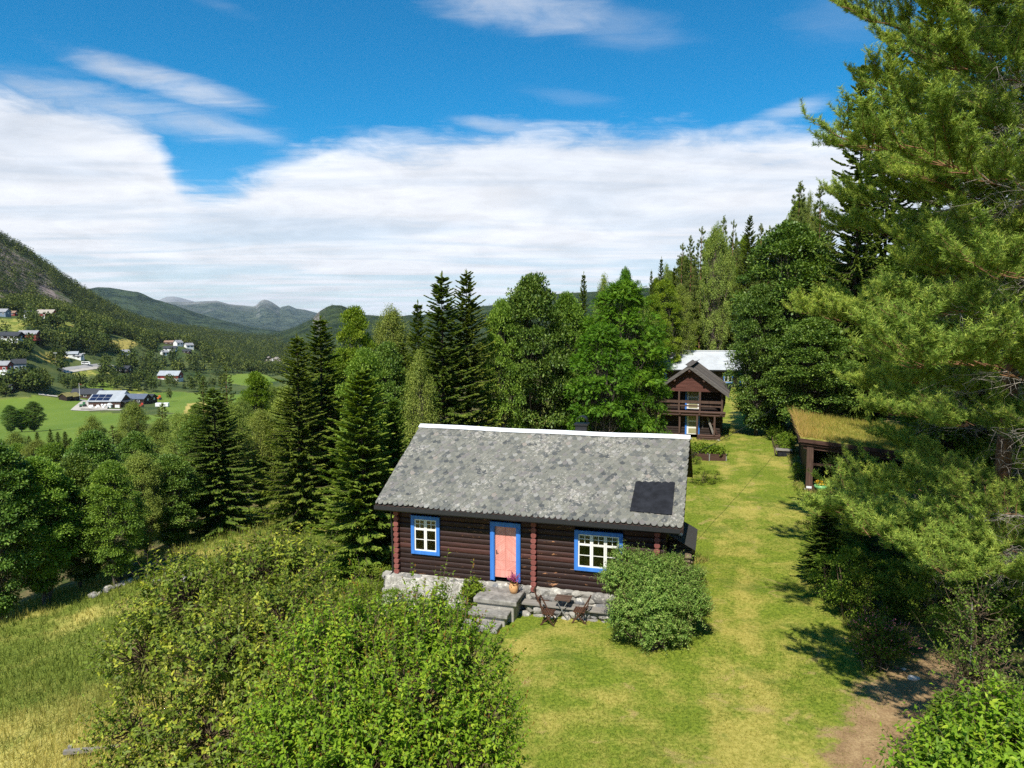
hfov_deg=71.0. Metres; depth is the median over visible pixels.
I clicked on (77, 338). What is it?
broadleaf tree
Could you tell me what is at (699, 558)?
edge grass
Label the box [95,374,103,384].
broadleaf tree
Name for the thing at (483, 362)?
birch
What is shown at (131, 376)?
broadleaf tree
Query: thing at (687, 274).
spruce
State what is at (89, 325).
broadleaf tree
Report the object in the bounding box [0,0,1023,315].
sky
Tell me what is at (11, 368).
broadleaf tree
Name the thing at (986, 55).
spruce
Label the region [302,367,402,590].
spruce
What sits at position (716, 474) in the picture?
undershrub
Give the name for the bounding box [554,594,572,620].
folding table
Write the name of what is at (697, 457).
undershrub
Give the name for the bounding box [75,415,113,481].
birch
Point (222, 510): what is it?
spruce
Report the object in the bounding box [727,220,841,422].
bird cherry
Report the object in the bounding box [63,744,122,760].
wooden rail
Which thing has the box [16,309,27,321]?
broadleaf tree
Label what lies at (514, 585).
plant pot
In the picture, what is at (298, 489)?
spruce
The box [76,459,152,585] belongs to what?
alder
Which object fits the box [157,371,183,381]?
barn
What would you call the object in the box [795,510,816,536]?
undershrub
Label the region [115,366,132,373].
house
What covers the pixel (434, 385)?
alder
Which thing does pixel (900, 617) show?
undergrowth grass
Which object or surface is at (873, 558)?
undershrub
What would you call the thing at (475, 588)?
currant bush
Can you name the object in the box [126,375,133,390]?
conifer tree
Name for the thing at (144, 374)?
broadleaf tree
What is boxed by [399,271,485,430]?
spruce
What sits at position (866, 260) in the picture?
spruce
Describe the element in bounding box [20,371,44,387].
broadleaf tree
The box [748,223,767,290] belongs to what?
pine
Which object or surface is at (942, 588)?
undershrub
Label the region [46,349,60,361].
broadleaf tree
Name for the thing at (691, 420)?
door
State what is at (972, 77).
pine
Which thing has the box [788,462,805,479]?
undershrub
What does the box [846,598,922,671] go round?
rose bush
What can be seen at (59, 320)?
broadleaf tree
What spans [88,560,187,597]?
stone wall
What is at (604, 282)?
birch
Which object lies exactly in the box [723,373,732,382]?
window
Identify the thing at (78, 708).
meadow grass
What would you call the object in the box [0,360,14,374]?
house
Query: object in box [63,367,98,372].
retaining wall
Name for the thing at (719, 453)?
raised bed
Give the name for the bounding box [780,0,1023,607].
pine
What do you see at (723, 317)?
spruce
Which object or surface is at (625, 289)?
rowan
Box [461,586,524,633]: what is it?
stone steps
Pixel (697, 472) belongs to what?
undershrub
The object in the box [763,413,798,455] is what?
garden shrub
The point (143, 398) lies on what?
shed
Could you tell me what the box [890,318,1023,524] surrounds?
tree
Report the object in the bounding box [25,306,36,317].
broadleaf tree
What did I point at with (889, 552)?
undershrub
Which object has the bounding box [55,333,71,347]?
broadleaf tree
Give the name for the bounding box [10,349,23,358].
broadleaf tree
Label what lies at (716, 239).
birch
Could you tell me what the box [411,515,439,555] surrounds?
window
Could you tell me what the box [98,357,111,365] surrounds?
broadleaf tree
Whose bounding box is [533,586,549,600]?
folding chair
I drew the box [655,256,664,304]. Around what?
spruce
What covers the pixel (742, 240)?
birch
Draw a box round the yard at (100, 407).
[81,402,107,408]
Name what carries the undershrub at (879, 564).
on the ground at (850, 747)
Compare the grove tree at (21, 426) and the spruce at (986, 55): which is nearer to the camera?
the spruce at (986, 55)
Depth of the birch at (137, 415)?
76.13 m
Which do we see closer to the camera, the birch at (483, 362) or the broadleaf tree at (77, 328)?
the birch at (483, 362)
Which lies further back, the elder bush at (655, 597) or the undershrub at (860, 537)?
the undershrub at (860, 537)
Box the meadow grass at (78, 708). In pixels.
[0,501,394,767]
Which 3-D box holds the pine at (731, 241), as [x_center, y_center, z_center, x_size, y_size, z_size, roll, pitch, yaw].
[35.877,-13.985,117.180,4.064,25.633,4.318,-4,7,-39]
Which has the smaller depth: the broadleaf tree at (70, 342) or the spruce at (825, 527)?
the spruce at (825, 527)
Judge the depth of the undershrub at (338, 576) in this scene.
30.71 m
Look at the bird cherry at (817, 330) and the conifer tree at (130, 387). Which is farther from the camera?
the conifer tree at (130, 387)
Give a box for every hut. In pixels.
[57,392,72,400]
[69,392,80,400]
[788,406,917,490]
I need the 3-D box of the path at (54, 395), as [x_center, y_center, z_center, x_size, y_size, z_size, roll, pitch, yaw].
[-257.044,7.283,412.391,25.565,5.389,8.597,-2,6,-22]
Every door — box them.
[495,526,515,577]
[687,391,698,408]
[687,416,695,433]
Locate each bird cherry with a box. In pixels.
[721,283,789,434]
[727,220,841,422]
[757,316,863,427]
[791,255,859,411]
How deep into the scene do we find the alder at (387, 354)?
49.60 m
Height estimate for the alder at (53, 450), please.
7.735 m
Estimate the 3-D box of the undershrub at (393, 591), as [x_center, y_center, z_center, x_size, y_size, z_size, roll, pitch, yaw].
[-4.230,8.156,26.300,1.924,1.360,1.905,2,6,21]
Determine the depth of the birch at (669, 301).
102.65 m
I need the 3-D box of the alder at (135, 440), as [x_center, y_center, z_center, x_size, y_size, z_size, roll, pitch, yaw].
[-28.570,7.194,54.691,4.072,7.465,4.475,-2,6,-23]
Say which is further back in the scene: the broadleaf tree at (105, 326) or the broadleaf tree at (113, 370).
the broadleaf tree at (105, 326)
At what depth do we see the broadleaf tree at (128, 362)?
587.28 m
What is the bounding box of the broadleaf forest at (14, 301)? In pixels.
[0,232,584,374]
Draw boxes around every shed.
[126,394,152,403]
[149,394,157,402]
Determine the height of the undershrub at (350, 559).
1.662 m
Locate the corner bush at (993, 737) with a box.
[863,653,1023,767]
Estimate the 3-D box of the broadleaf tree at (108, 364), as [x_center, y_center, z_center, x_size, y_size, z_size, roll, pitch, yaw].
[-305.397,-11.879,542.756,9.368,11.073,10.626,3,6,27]
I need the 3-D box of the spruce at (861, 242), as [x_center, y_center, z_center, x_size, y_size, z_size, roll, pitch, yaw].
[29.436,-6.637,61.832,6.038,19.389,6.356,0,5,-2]
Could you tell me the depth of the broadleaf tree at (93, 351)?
592.26 m
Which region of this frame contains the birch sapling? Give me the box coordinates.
[914,566,1023,722]
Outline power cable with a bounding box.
[689,390,795,455]
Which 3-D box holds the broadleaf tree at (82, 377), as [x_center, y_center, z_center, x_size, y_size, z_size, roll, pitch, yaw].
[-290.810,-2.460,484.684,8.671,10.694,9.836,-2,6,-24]
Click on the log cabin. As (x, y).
(547, 513)
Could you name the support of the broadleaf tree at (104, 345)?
on the ground at (850, 747)
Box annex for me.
[97,390,129,393]
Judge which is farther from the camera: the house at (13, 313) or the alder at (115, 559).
the house at (13, 313)
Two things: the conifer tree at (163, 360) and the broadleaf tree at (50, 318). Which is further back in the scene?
the conifer tree at (163, 360)
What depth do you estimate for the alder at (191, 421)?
56.42 m
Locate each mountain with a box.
[160,296,193,301]
[166,299,316,330]
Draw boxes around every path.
[38,393,86,400]
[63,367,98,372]
[71,400,121,410]
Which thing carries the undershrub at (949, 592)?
on the ground at (850, 747)
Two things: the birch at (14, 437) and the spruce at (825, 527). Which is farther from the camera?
the birch at (14, 437)
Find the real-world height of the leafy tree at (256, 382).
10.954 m
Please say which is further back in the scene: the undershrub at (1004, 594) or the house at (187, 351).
the house at (187, 351)
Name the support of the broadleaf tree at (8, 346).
on the ground at (850, 747)
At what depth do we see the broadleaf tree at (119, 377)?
501.31 m
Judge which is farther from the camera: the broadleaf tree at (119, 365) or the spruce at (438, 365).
the broadleaf tree at (119, 365)
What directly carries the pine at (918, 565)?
on the ground at (850, 747)
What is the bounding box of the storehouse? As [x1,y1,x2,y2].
[656,359,730,440]
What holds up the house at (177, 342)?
on the ground at (850, 747)
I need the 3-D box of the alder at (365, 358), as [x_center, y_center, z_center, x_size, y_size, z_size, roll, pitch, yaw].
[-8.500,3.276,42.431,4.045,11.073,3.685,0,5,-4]
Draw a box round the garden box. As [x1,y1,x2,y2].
[776,448,792,456]
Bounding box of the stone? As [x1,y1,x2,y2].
[907,675,920,680]
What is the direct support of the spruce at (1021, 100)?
on the ground at (850, 747)
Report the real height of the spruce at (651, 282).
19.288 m
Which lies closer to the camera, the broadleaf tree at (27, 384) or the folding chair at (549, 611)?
the folding chair at (549, 611)
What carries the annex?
on the ground at (850, 747)
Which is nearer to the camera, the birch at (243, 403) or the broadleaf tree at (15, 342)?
the birch at (243, 403)
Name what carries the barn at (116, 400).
on the ground at (850, 747)
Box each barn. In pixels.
[18,330,41,340]
[37,309,55,317]
[87,394,133,407]
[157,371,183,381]
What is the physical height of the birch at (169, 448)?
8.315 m
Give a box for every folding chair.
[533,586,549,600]
[537,595,556,626]
[571,595,591,624]
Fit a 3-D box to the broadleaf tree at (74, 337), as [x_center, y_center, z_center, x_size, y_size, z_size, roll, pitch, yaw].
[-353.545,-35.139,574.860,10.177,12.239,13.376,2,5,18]
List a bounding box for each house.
[0,309,11,316]
[0,331,25,342]
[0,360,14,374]
[11,311,17,315]
[11,358,26,369]
[65,351,79,358]
[71,387,103,398]
[75,353,84,360]
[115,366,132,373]
[159,350,168,355]
[162,345,177,350]
[164,340,173,344]
[173,339,183,346]
[182,349,191,353]
[184,342,193,349]
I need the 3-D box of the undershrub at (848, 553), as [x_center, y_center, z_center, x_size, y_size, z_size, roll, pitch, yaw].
[11.299,6.657,24.427,1.811,2.572,1.829,-1,5,-12]
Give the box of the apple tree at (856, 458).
[819,444,896,485]
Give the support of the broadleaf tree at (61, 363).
on the ground at (850, 747)
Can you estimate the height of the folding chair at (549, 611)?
0.925 m
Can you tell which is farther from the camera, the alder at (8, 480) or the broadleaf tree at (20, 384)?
the broadleaf tree at (20, 384)
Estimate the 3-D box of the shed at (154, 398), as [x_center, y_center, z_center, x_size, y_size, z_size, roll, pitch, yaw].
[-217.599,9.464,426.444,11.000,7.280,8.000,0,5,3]
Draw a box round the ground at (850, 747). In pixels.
[0,241,1023,767]
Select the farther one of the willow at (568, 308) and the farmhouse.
the farmhouse
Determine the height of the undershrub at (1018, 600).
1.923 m
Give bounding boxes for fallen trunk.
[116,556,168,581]
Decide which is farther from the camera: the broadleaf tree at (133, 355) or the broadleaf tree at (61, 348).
the broadleaf tree at (133, 355)
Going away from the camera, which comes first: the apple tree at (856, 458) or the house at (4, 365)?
the apple tree at (856, 458)
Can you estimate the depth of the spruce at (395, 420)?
33.17 m
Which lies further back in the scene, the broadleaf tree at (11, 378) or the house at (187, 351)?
the house at (187, 351)
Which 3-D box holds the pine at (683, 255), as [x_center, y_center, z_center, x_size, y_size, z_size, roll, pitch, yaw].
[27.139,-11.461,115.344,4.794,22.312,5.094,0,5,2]
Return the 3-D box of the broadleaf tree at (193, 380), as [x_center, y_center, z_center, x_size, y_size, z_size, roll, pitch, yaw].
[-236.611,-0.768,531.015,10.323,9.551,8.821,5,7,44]
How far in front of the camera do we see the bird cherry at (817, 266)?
58.77 m
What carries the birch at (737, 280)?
on the ground at (850, 747)
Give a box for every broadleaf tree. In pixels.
[0,350,13,360]
[0,370,18,384]
[0,383,11,394]
[1,385,15,393]
[2,339,10,349]
[5,367,23,383]
[7,336,22,351]
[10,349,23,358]
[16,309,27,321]
[16,378,28,391]
[18,342,30,353]
[18,350,28,362]
[19,366,32,376]
[19,377,34,388]
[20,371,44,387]
[22,332,36,344]
[23,337,35,347]
[24,312,37,322]
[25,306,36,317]
[26,341,33,352]
[29,316,44,328]
[31,373,44,389]
[33,375,45,390]
[35,316,47,327]
[37,333,49,346]
[38,329,54,346]
[40,375,54,390]
[42,329,56,343]
[43,312,56,325]
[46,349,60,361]
[49,347,62,358]
[51,358,69,370]
[53,315,64,327]
[54,311,67,323]
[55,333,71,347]
[57,347,66,358]
[58,326,77,337]
[60,313,70,322]
[60,336,76,346]
[61,374,74,387]
[63,333,79,346]
[68,312,75,322]
[69,334,80,347]
[70,378,79,387]
[71,326,83,337]
[72,316,86,325]
[74,321,87,330]
[74,372,88,387]
[80,334,94,347]
[81,330,92,340]
[83,320,92,328]
[87,378,96,387]
[91,346,100,354]
[92,344,101,352]
[95,336,107,345]
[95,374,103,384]
[97,364,108,376]
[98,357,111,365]
[99,352,112,361]
[100,340,108,349]
[100,362,113,373]
[101,323,110,333]
[102,334,113,347]
[102,374,109,382]
[108,377,120,387]
[109,367,117,374]
[112,345,119,351]
[114,375,126,386]
[115,350,130,363]
[115,361,124,369]
[121,373,130,385]
[124,359,133,366]
[125,349,137,360]
[127,373,135,383]
[132,358,138,366]
[132,380,140,390]
[133,371,142,383]
[136,370,146,381]
[146,376,159,389]
[153,361,161,370]
[165,388,172,397]
[167,347,179,358]
[170,360,178,370]
[171,377,178,385]
[185,354,192,361]
[185,377,197,388]
[191,352,199,362]
[192,371,200,381]
[209,377,218,386]
[217,376,225,385]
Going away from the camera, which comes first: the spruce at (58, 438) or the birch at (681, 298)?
the birch at (681, 298)
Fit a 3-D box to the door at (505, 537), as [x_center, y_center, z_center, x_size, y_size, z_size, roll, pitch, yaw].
[-0.223,6.094,26.004,0.805,1.890,0.136,1,5,16]
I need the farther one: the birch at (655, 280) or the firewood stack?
the birch at (655, 280)
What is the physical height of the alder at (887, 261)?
12.985 m
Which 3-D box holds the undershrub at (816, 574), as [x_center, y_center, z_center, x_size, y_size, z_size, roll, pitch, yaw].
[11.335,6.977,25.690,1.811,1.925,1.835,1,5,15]
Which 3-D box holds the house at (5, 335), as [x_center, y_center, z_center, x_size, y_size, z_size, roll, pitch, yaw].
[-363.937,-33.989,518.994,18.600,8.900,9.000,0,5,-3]
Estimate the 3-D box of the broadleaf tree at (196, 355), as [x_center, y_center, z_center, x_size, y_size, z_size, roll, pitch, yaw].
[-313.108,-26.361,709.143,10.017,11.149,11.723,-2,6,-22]
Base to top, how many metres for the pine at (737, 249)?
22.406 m
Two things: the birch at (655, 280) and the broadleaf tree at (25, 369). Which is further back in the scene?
the broadleaf tree at (25, 369)
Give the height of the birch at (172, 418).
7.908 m
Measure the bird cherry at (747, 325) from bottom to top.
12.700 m
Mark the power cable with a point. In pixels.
(740, 429)
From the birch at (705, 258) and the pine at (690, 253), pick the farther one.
the birch at (705, 258)
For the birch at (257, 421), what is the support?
on the ground at (850, 747)
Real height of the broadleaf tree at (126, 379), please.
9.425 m
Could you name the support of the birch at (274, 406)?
on the ground at (850, 747)
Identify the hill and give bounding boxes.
[89,287,281,334]
[267,288,649,353]
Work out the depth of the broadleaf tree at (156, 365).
621.73 m
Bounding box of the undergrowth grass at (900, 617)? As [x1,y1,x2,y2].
[815,471,1023,697]
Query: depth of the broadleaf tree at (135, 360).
611.48 m
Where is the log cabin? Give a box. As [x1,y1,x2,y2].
[374,415,697,611]
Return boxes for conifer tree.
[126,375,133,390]
[143,377,148,389]
[160,352,167,366]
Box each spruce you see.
[46,429,53,441]
[54,431,63,445]
[62,432,70,448]
[171,387,277,539]
[249,333,346,532]
[273,316,355,518]
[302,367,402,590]
[373,396,410,555]
[391,341,417,435]
[394,299,440,450]
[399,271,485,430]
[432,346,449,413]
[434,270,510,426]
[569,271,589,407]
[647,270,653,295]
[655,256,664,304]
[669,268,679,344]
[678,255,692,295]
[700,280,731,349]
[722,301,736,349]
[723,215,758,349]
[790,508,865,580]
[805,57,894,420]
[822,219,832,252]
[829,230,839,260]
[839,214,869,411]
[841,28,912,414]
[860,3,962,395]
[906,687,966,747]
[933,3,1010,323]
[1000,66,1023,472]
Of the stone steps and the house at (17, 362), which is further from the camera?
the house at (17, 362)
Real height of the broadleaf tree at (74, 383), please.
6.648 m
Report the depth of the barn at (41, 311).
640.96 m
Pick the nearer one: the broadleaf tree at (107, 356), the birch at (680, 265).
the birch at (680, 265)
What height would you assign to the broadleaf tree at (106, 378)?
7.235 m
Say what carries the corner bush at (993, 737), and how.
on the ground at (850, 747)
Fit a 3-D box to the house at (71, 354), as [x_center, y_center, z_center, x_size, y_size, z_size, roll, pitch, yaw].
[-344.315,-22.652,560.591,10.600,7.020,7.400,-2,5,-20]
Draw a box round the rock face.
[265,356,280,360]
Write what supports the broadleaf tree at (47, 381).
on the ground at (850, 747)
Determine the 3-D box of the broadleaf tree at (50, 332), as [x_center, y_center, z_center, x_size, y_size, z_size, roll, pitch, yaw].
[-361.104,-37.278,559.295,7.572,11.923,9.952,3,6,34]
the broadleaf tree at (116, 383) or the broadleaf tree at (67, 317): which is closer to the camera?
the broadleaf tree at (116, 383)
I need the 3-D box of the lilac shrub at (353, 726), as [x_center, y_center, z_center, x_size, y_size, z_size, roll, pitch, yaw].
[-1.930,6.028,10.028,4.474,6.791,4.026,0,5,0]
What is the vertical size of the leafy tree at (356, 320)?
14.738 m
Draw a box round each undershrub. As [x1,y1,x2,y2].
[304,565,347,599]
[322,541,342,570]
[326,553,376,591]
[335,575,383,613]
[351,563,391,598]
[364,587,411,626]
[452,603,471,620]
[690,467,717,484]
[691,444,701,461]
[700,470,725,481]
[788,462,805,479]
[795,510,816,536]
[798,528,854,552]
[802,534,871,578]
[802,551,850,604]
[817,544,881,617]
[828,568,907,624]
[833,543,884,588]
[839,523,894,564]
[840,518,878,559]
[841,502,872,550]
[858,534,876,549]
[860,541,920,577]
[863,559,907,598]
[865,561,927,617]
[869,544,913,565]
[882,554,944,604]
[899,568,967,640]
[909,559,991,604]
[920,602,994,659]
[925,567,983,620]
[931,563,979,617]
[935,566,983,613]
[949,571,1023,637]
[953,561,1021,622]
[985,524,1021,572]
[1007,586,1023,631]
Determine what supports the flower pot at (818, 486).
on the turf roof hut at (820, 432)
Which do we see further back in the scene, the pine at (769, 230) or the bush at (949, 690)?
the pine at (769, 230)
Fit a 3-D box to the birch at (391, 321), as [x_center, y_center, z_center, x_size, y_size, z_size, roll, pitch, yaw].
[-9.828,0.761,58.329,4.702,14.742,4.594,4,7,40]
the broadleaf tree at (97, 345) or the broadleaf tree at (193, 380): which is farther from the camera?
the broadleaf tree at (97, 345)
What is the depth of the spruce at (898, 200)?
57.41 m
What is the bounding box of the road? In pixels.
[63,363,113,370]
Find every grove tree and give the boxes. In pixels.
[0,405,21,431]
[13,408,31,431]
[23,401,46,431]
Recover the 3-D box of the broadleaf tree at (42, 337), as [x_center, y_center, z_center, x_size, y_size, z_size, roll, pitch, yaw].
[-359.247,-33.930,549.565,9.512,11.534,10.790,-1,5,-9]
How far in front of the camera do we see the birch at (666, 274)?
112.66 m
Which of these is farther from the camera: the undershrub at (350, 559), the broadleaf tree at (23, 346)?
the broadleaf tree at (23, 346)
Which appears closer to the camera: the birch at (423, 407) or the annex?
the birch at (423, 407)
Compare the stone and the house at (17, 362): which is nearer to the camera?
the stone
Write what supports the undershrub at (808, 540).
on the ground at (850, 747)
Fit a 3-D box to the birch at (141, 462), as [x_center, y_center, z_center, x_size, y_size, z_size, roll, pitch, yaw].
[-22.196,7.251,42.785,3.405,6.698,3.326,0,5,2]
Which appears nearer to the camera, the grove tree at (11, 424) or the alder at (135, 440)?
the alder at (135, 440)
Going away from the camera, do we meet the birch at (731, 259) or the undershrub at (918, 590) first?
the undershrub at (918, 590)
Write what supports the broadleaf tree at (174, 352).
on the ground at (850, 747)
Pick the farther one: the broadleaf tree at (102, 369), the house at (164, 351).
the house at (164, 351)
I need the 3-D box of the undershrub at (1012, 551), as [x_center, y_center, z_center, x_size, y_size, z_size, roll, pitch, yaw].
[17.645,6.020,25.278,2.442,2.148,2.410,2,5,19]
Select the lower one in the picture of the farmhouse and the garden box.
the garden box
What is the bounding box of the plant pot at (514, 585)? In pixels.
[505,571,521,593]
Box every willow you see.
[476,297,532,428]
[484,271,579,430]
[541,291,589,430]
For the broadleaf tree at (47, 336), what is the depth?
549.72 m
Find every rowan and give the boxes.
[562,320,646,432]
[573,277,677,433]
[613,266,637,407]
[631,364,671,433]
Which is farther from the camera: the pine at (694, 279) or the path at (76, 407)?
the path at (76, 407)
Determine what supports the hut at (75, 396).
on the ground at (850, 747)
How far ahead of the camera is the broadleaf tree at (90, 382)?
481.07 m
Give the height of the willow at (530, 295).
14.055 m
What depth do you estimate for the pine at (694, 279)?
125.71 m
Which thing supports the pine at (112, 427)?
on the ground at (850, 747)
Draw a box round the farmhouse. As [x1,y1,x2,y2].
[662,350,747,386]
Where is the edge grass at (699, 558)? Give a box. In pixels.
[373,426,923,675]
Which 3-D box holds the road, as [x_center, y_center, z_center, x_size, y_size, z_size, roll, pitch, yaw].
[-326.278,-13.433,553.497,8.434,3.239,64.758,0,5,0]
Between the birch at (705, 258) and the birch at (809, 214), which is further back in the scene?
the birch at (705, 258)
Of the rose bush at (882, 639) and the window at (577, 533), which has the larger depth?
the window at (577, 533)
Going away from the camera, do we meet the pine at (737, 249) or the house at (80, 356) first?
the pine at (737, 249)
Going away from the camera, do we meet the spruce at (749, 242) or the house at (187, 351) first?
the spruce at (749, 242)
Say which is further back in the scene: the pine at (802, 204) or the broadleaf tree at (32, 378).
the broadleaf tree at (32, 378)
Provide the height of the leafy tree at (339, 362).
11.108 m
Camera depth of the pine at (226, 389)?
92.31 m
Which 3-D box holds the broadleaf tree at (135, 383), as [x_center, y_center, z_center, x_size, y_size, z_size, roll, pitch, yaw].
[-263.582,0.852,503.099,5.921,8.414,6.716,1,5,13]
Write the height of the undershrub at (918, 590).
2.211 m
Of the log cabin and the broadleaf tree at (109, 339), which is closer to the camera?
the log cabin
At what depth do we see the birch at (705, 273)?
119.35 m
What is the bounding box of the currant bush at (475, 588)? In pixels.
[460,576,489,611]
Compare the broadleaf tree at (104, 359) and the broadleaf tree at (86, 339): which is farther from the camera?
the broadleaf tree at (86, 339)
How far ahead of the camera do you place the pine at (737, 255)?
123.30 m
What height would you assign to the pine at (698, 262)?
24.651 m
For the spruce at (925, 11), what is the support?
on the ground at (850, 747)
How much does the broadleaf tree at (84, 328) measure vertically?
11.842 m
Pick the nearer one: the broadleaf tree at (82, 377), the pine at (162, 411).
the pine at (162, 411)
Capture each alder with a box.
[0,438,54,619]
[0,455,91,603]
[9,443,32,463]
[29,441,75,531]
[35,451,119,587]
[61,429,127,547]
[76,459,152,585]
[115,430,160,513]
[140,453,206,548]
[171,414,218,496]
[188,403,202,415]
[334,346,398,495]
[370,341,411,454]
[422,373,440,407]
[829,255,938,417]
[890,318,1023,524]
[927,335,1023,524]
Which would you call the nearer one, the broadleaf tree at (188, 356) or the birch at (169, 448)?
the birch at (169, 448)
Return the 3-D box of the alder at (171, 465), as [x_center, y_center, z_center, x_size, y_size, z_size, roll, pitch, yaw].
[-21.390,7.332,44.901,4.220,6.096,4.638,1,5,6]
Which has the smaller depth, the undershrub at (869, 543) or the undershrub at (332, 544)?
the undershrub at (869, 543)
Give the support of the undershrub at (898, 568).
on the ground at (850, 747)
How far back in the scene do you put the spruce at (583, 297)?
63.50 m
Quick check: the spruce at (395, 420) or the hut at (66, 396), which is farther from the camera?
the hut at (66, 396)
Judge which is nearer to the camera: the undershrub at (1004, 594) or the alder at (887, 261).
the undershrub at (1004, 594)
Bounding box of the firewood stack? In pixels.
[667,537,694,612]
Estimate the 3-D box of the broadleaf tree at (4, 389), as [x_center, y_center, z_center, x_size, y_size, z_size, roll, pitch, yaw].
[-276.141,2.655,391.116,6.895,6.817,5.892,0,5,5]
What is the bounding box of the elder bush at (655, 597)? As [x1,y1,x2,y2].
[589,542,717,654]
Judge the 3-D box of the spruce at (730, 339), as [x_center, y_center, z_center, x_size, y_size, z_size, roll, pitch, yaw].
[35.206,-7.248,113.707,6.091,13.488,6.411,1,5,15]
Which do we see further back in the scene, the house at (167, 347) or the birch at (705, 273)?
the house at (167, 347)
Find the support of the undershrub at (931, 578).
on the ground at (850, 747)
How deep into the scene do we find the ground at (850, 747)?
22.35 m
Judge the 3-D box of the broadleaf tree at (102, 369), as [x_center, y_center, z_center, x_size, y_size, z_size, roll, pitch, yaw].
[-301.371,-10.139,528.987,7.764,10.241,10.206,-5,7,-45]
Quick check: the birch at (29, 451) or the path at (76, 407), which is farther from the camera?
the path at (76, 407)
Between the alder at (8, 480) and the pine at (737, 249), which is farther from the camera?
the pine at (737, 249)
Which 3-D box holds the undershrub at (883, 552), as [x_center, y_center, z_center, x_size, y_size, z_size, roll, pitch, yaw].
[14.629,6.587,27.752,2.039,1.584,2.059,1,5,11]
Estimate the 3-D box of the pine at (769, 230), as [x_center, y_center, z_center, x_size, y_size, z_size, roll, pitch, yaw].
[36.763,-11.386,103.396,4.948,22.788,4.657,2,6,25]
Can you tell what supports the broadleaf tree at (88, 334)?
on the ground at (850, 747)
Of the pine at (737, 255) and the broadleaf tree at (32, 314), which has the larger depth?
the broadleaf tree at (32, 314)
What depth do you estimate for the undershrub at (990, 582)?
21.52 m
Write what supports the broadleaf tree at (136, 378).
on the ground at (850, 747)
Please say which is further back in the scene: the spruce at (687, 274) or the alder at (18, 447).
the spruce at (687, 274)
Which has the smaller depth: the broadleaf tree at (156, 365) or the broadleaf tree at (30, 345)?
the broadleaf tree at (30, 345)
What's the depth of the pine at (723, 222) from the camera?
118.02 m
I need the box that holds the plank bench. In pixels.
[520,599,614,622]
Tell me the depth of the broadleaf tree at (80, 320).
643.58 m
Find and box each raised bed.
[691,441,712,460]
[703,442,729,460]
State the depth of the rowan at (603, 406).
40.44 m
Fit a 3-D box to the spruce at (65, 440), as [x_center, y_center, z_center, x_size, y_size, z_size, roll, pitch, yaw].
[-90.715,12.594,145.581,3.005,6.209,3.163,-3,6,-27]
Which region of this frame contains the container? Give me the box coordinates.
[155,403,169,406]
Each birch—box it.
[2,430,34,446]
[19,438,58,460]
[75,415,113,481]
[115,400,153,460]
[117,450,174,558]
[136,416,172,483]
[159,417,180,454]
[160,411,196,488]
[167,411,180,425]
[209,401,256,500]
[228,396,254,498]
[234,407,284,512]
[250,414,301,502]
[265,384,305,470]
[266,384,281,411]
[371,302,412,393]
[399,346,444,454]
[468,346,494,387]
[590,272,612,395]
[631,300,658,387]
[640,294,673,378]
[651,277,660,294]
[655,278,687,364]
[658,263,672,296]
[666,284,700,355]
[677,256,693,290]
[683,298,708,349]
[695,220,737,349]
[697,247,717,325]
[698,238,710,290]
[710,245,738,340]
[729,267,741,312]
[737,235,753,269]
[787,199,805,218]
[793,196,809,226]
[800,189,816,273]
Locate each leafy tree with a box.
[236,370,276,477]
[312,353,356,484]
[324,305,387,424]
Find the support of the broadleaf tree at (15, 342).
on the ground at (850, 747)
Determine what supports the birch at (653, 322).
on the ground at (850, 747)
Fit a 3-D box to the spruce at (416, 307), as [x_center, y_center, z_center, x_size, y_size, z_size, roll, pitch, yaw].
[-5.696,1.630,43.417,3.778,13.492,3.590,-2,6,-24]
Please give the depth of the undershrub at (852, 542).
27.37 m
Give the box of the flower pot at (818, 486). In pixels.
[814,480,827,489]
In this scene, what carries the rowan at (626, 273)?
on the ground at (850, 747)
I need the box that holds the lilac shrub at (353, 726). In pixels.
[206,548,534,767]
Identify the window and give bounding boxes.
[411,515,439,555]
[574,529,622,572]
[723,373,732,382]
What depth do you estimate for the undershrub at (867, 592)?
23.65 m
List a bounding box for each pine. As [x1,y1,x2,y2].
[108,425,125,463]
[152,403,171,424]
[191,377,213,427]
[213,365,235,437]
[674,243,693,346]
[683,235,699,334]
[684,259,699,302]
[685,226,710,349]
[717,215,730,252]
[728,220,739,327]
[731,239,741,290]
[731,241,742,272]
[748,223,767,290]
[761,226,776,289]
[776,181,812,321]
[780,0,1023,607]
[792,0,1023,600]
[799,185,832,278]
[857,0,1023,512]
[872,447,1023,618]
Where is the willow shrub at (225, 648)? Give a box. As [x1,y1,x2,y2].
[61,507,366,767]
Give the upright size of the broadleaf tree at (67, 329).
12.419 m
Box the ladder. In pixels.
[707,417,717,434]
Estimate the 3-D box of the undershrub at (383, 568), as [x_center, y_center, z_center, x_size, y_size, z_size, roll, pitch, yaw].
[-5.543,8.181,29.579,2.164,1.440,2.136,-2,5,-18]
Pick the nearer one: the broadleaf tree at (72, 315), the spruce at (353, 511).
the spruce at (353, 511)

